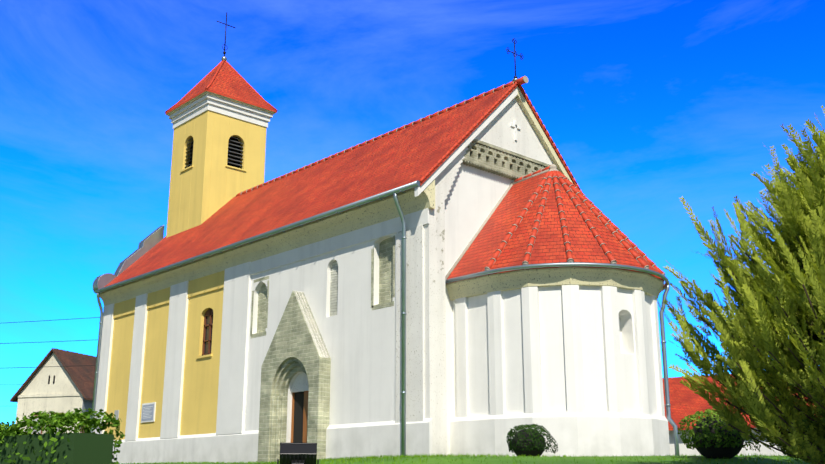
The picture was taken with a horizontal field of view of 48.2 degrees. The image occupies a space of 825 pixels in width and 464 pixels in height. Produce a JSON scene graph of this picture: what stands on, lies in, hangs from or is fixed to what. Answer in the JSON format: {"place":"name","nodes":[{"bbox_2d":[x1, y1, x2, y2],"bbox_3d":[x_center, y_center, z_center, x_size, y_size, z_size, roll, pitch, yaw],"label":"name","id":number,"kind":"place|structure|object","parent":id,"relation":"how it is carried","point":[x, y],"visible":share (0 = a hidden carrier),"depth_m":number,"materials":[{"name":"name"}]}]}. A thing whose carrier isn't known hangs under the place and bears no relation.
{"place":"outdoors","nodes":[
{"label":"outdoors","id":0,"kind":"place"},
{"bbox_2d":[166,92,274,237],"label":"church tower","id":1,"kind":"structure","parent":0,"point":[218,153],"depth_m":38.76,"materials":[{"name":"yellow paint"}]},
{"bbox_2d":[165,12,277,114],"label":"tower roof","id":2,"kind":"structure","parent":1,"relation":"on","point":[224,78],"depth_m":40.04,"materials":[{"name":"red tile"}]},
{"bbox_2d":[0,0,824,425],"label":"sky","id":3,"kind":"structure","parent":0,"point":[648,105],"materials":[{"name":"blue"}]},
{"bbox_2d":[110,453,824,463],"bbox_3d":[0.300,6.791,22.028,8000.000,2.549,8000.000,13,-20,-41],"label":"ground","id":4,"kind":"structure","parent":0,"point":[567,460],"depth_m":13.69,"materials":[{"name":"green plant"}]},
{"bbox_2d":[10,348,96,434],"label":"house","id":5,"kind":"structure","parent":4,"relation":"on","point":[46,386],"depth_m":55.03,"materials":[{"name":"beige paint"}]},
{"bbox_2d":[0,317,99,384],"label":"wires","id":6,"kind":"object","parent":5,"relation":"attached to","point":[51,341],"visible":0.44,"depth_m":39.83,"materials":[{"name":"black metal"}]},
{"bbox_2d":[0,408,124,463],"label":"hedge","id":7,"kind":"object","parent":4,"relation":"on","point":[18,445],"visible":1,"depth_m":22.68,"materials":[{"name":"green plant"}]},
{"bbox_2d":[277,443,318,463],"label":"floodlight","id":8,"kind":"object","parent":4,"relation":"on","point":[298,453],"visible":1,"depth_m":12.04,"materials":[{"name":"black metal"}]},
{"bbox_2d":[93,86,572,463],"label":"church wall","id":9,"kind":"structure","parent":4,"relation":"on","point":[183,350],"depth_m":26.84,"materials":[{"name":"white paint"}]},
{"bbox_2d":[93,225,163,293],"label":"gable parapet","id":10,"kind":"structure","parent":9,"relation":"attached to","point":[151,240],"depth_m":38.31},
{"bbox_2d":[257,291,330,462],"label":"stone portal","id":11,"kind":"object","parent":9,"relation":"attached to","point":[297,344],"visible":1,"depth_m":26.68,"materials":[{"name":"beige stone"}]},
{"bbox_2d":[100,76,582,292],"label":"main roof","id":12,"kind":"structure","parent":9,"relation":"on","point":[421,150],"depth_m":29.63,"materials":[{"name":"red tile"}]},
{"bbox_2d":[90,180,679,455],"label":"rain gutters","id":13,"kind":"object","parent":9,"relation":"attached to","point":[394,192],"visible":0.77,"depth_m":23.79,"materials":[{"name":"grey metal"}]},
{"bbox_2d":[506,38,523,80],"bbox_3d":[3.056,-5.112,27.484,0.231,1.454,0.757,-28,-31,60],"label":"gable cross","id":14,"kind":"object","parent":9,"relation":"on","point":[515,76],"visible":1,"depth_m":27.50,"materials":[{"name":"grey metal"}]},
{"bbox_2d":[506,424,557,456],"bbox_3d":[2.238,4.062,17.865,1.002,0.702,1.026,13,-20,-41],"label":"bush","id":15,"kind":"object","parent":4,"relation":"on","point":[525,439],"visible":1,"depth_m":17.66,"materials":[{"name":"green plant"}]},
{"bbox_2d":[445,267,669,456],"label":"church apse","id":16,"kind":"structure","parent":4,"relation":"on","point":[568,359],"depth_m":22.16,"materials":[{"name":"white paint"}]},
{"bbox_2d":[445,164,664,286],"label":"apse roof","id":17,"kind":"structure","parent":16,"relation":"on","point":[551,214],"depth_m":23.73,"materials":[{"name":"red tile"}]},
{"bbox_2d":[677,408,760,458],"bbox_3d":[4.646,3.091,14.101,1.108,0.800,1.105,13,-20,-41],"label":"shrub","id":18,"kind":"object","parent":4,"relation":"on","point":[711,438],"visible":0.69,"depth_m":13.81,"materials":[{"name":"green plant"}]},
{"bbox_2d":[655,105,824,463],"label":"conifer","id":19,"kind":"object","parent":4,"relation":"on","point":[799,212],"depth_m":10.37,"materials":[{"name":"green plant"}]},
{"bbox_2d":[662,374,821,455],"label":"house","id":20,"kind":"structure","parent":4,"relation":"on","point":[685,401],"depth_m":43.14,"materials":[{"name":"white paint"}]}
]}

